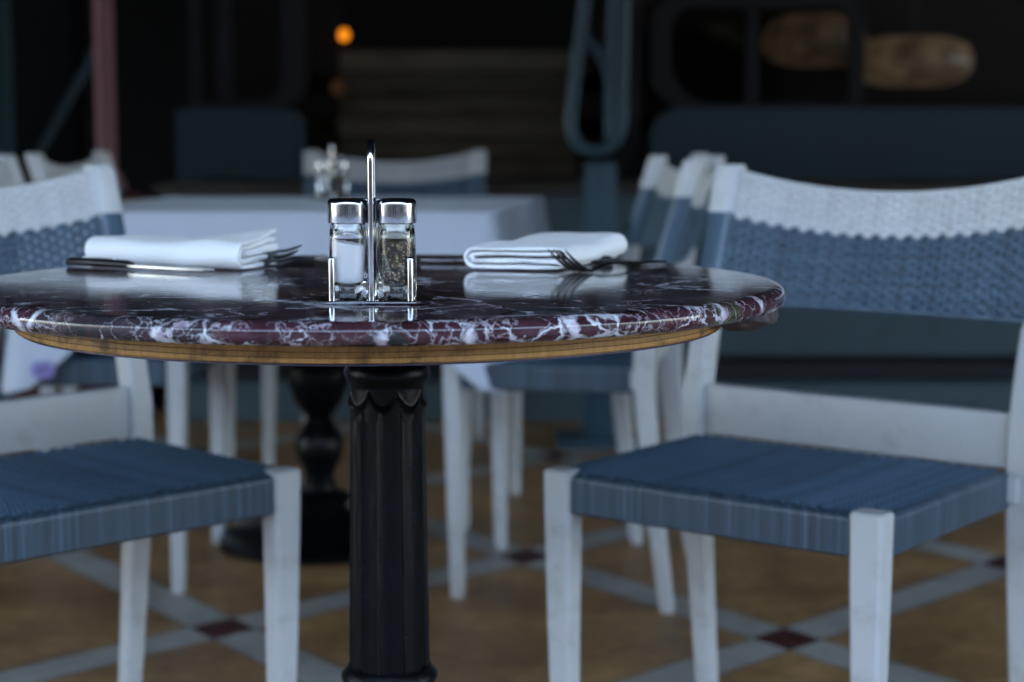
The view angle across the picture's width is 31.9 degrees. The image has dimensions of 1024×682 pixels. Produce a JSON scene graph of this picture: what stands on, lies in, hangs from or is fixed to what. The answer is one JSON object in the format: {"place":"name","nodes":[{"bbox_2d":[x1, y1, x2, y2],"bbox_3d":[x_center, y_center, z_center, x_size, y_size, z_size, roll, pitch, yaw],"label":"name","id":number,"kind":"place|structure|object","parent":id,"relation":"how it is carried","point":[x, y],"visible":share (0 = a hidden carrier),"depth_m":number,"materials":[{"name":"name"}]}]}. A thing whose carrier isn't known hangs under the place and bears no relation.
{"place":"outdoors","nodes":[
{"label":"outdoors","id":0,"kind":"place"},
{"bbox_2d":[0,0,14,399],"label":"wall column","id":1,"kind":"structure","parent":0,"point":[7,138],"depth_m":5.86,"materials":[{"name":"teal metal"}]},
{"bbox_2d":[33,45,93,153],"bbox_3d":[-1.470,-0.816,5.971,0.253,0.406,0.032,-1,7,-13],"label":"diagonal strut","id":2,"kind":"object","parent":1,"relation":"attached to","point":[65,105],"visible":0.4,"depth_m":5.96,"materials":[{"name":"teal metal"}]},
{"bbox_2d":[10,0,86,183],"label":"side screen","id":3,"kind":"object","parent":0,"point":[47,50],"depth_m":6.36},
{"bbox_2d":[82,0,576,193],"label":"house wall","id":4,"kind":"structure","parent":0,"point":[151,66],"depth_m":8.99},
{"bbox_3d":[0.000,-2.266,3.948,22.000,0.290,10.840,0,7,0],"label":"awning","id":5,"kind":"object","parent":4,"relation":"attached to","visible":0},
{"bbox_2d":[331,0,346,95],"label":"lantern","id":6,"kind":"object","parent":5,"relation":"hanging from","point":[338,87],"visible":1,"depth_m":6.76,"materials":[{"name":"black"}]},
{"bbox_2d":[339,0,348,40],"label":"amber lamp","id":7,"kind":"object","parent":5,"relation":"hanging from","point":[343,34],"visible":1,"depth_m":6.80,"materials":[{"name":"brown glass"}]},
{"bbox_2d":[864,0,974,86],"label":"pendant lamp","id":8,"kind":"object","parent":5,"relation":"hanging from","point":[913,60],"visible":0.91,"depth_m":6.37,"materials":[{"name":"brown"}]},
{"bbox_2d":[304,46,651,175],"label":"boarded wall","id":9,"kind":"structure","parent":0,"point":[503,107],"depth_m":6.93,"materials":[{"name":"brown wood"}]},
{"bbox_2d":[0,397,1008,681],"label":"floor","id":10,"kind":"structure","parent":0,"point":[782,613],"depth_m":3.32,"materials":[{"name":"tile"}]},
{"bbox_2d":[7,189,165,405],"bbox_3d":[-1.360,-0.139,5.772,0.440,0.690,0.340,0,7,0],"label":"planter","id":11,"kind":"object","parent":10,"relation":"on","point":[158,394],"visible":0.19,"depth_m":5.64,"materials":[{"name":"black paint"}]},
{"bbox_2d":[93,0,126,190],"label":"pink pole","id":12,"kind":"object","parent":11,"relation":"on","point":[103,26],"visible":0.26,"depth_m":5.67,"materials":[{"name":"paint"}]},
{"bbox_2d":[0,155,226,593],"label":"dining chair","id":13,"kind":"object","parent":10,"relation":"on","point":[72,368],"visible":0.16,"depth_m":3.37,"materials":[{"name":"white paint"}]},
{"bbox_2d":[0,165,299,681],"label":"dining chair","id":14,"kind":"object","parent":10,"relation":"on","point":[135,489],"visible":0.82,"depth_m":2.27,"materials":[{"name":"white paint"}]},
{"bbox_2d":[25,152,275,465],"bbox_3d":[-0.871,-0.054,4.447,0.480,0.822,0.519,1,7,6],"label":"dining chair","id":15,"kind":"object","parent":10,"relation":"on","point":[41,168],"visible":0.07,"depth_m":4.42,"materials":[{"name":"white paint"}]},
{"bbox_2d":[121,198,349,564],"bbox_3d":[-0.468,0.073,3.793,0.860,0.718,0.860,0,7,0],"label":"square table","id":16,"kind":"object","parent":10,"relation":"on","point":[318,393],"visible":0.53,"depth_m":3.75,"materials":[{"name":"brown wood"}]},
{"bbox_2d":[1,196,549,394],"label":"tablecloth","id":17,"kind":"object","parent":16,"relation":"on","point":[452,225],"visible":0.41,"depth_m":3.31,"materials":[{"name":"white fabric"}]},
{"bbox_2d":[310,140,353,198],"bbox_3d":[-0.402,-0.383,4.002,0.097,0.130,0.053,-2,7,-14],"label":"cruet stand","id":18,"kind":"object","parent":17,"relation":"on","point":[332,168],"visible":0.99,"depth_m":3.99,"materials":[{"name":"silver metal"}]},
{"bbox_2d":[316,161,330,197],"bbox_3d":[-0.420,-0.360,4.000,0.033,0.080,0.033,0,7,0],"label":"salt shaker","id":19,"kind":"object","parent":18,"relation":"in","point":[323,176],"visible":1,"depth_m":3.99,"materials":[{"name":"clear glass"}]},
{"bbox_2d":[334,161,347,196],"bbox_3d":[-0.383,-0.361,4.010,0.033,0.080,0.033,0,7,0],"label":"pepper shaker","id":20,"kind":"object","parent":18,"relation":"in","point":[340,174],"visible":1,"depth_m":4.00,"materials":[{"name":"clear glass"}]},
{"bbox_2d":[0,254,785,681],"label":"round table","id":21,"kind":"object","parent":10,"relation":"on","point":[386,356],"visible":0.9,"depth_m":1.51,"materials":[{"name":"red stone"}]},
{"bbox_2d":[65,256,214,270],"bbox_3d":[-0.372,-0.076,1.784,0.200,0.010,0.016,4,8,34],"label":"table knife","id":22,"kind":"object","parent":21,"relation":"on","point":[100,262],"visible":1,"depth_m":1.80,"materials":[{"name":"metal"}]},
{"bbox_2d":[85,229,277,268],"bbox_3d":[-0.343,-0.098,1.849,0.222,0.038,0.089,4,8,30],"label":"napkin","id":23,"kind":"object","parent":21,"relation":"on","point":[244,250],"visible":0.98,"depth_m":1.81,"materials":[{"name":"white fabric"}]},
{"bbox_2d":[258,245,301,267],"bbox_3d":[-0.282,-0.090,1.841,0.194,0.024,0.014,6,-33,41],"label":"fork","id":24,"kind":"object","parent":21,"relation":"on","point":[269,259],"visible":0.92,"depth_m":1.80,"materials":[{"name":"metal"}]},
{"bbox_2d":[311,139,432,304],"bbox_3d":[-0.112,-0.096,1.433,0.097,0.130,0.053,0,7,0],"label":"cruet stand","id":25,"kind":"object","parent":21,"relation":"on","point":[372,298],"visible":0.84,"depth_m":1.42,"materials":[{"name":"silver metal"}]},
{"bbox_2d":[328,198,367,298],"bbox_3d":[-0.131,-0.074,1.436,0.033,0.080,0.033,0,7,0],"label":"salt shaker","id":26,"kind":"object","parent":25,"relation":"in","point":[348,238],"visible":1,"depth_m":1.42,"materials":[{"name":"clear glass"}]},
{"bbox_2d":[375,198,416,298],"bbox_3d":[-0.093,-0.074,1.436,0.033,0.080,0.033,0,7,0],"label":"pepper shaker","id":27,"kind":"object","parent":25,"relation":"in","point":[395,219],"visible":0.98,"depth_m":1.42,"materials":[{"name":"clear glass"}]},
{"bbox_2d":[421,255,612,263],"bbox_3d":[0.005,-0.086,1.869,0.200,0.010,0.016,0,7,4],"label":"table knife","id":28,"kind":"object","parent":21,"relation":"on","point":[604,259],"visible":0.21,"depth_m":1.86,"materials":[{"name":"metal"}]},
{"bbox_2d":[464,232,626,269],"bbox_3d":[0.038,-0.094,1.860,0.109,0.028,0.212,2,7,21],"label":"napkin","id":29,"kind":"object","parent":21,"relation":"on","point":[530,252],"visible":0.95,"depth_m":1.79,"materials":[{"name":"white fabric"}]},
{"bbox_2d":[548,249,666,271],"bbox_3d":[0.101,-0.084,1.792,0.024,0.024,0.194,5,8,37],"label":"fork","id":30,"kind":"object","parent":21,"relation":"on","point":[569,264],"visible":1,"depth_m":1.74,"materials":[{"name":"metal"}]},
{"bbox_2d":[302,150,485,457],"bbox_3d":[-0.333,-0.113,4.962,0.519,0.822,0.480,0,7,0],"label":"dining chair","id":31,"kind":"object","parent":10,"relation":"on","point":[453,169],"visible":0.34,"depth_m":5.13,"materials":[{"name":"white paint"}]},
{"bbox_2d":[442,156,724,613],"bbox_3d":[0.150,0.055,3.491,0.480,0.822,0.519,1,7,11],"label":"dining chair","id":32,"kind":"object","parent":10,"relation":"on","point":[630,372],"visible":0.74,"depth_m":3.30,"materials":[{"name":"white paint"}]},
{"bbox_2d":[464,153,707,544],"bbox_3d":[0.158,-0.009,4.053,0.480,0.822,0.519,2,7,16],"label":"dining chair","id":33,"kind":"object","parent":10,"relation":"on","point":[653,202],"visible":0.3,"depth_m":3.82,"materials":[{"name":"white paint"}]},
{"bbox_2d":[555,0,638,448],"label":"iron stand","id":34,"kind":"object","parent":10,"relation":"on","point":[597,431],"visible":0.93,"depth_m":4.95,"materials":[{"name":"teal paint"}]},
{"bbox_2d":[544,164,1023,681],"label":"dining chair","id":35,"kind":"object","parent":10,"relation":"on","point":[701,486],"visible":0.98,"depth_m":2.29,"materials":[{"name":"white paint"}]},
{"bbox_2d":[154,176,1023,420],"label":"plinth wall","id":36,"kind":"structure","parent":0,"point":[948,362],"depth_m":5.44,"materials":[{"name":"teal stone"}]},
{"bbox_2d":[175,0,339,181],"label":"teal booth","id":37,"kind":"object","parent":36,"relation":"on","point":[266,58],"visible":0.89,"depth_m":6.17,"materials":[{"name":"paint"}]},
{"bbox_2d":[187,0,308,107],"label":"window frame","id":38,"kind":"structure","parent":37,"relation":"in","point":[294,13],"depth_m":6.15,"materials":[{"name":"black metal"}]},
{"bbox_2d":[576,0,1023,177],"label":"teal booth","id":39,"kind":"object","parent":36,"relation":"on","point":[777,88],"visible":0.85,"depth_m":6.17,"materials":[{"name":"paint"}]},
{"bbox_2d":[651,0,865,107],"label":"window frame","id":40,"kind":"structure","parent":39,"relation":"in","point":[750,55],"depth_m":6.17,"materials":[{"name":"grey"}]}
]}

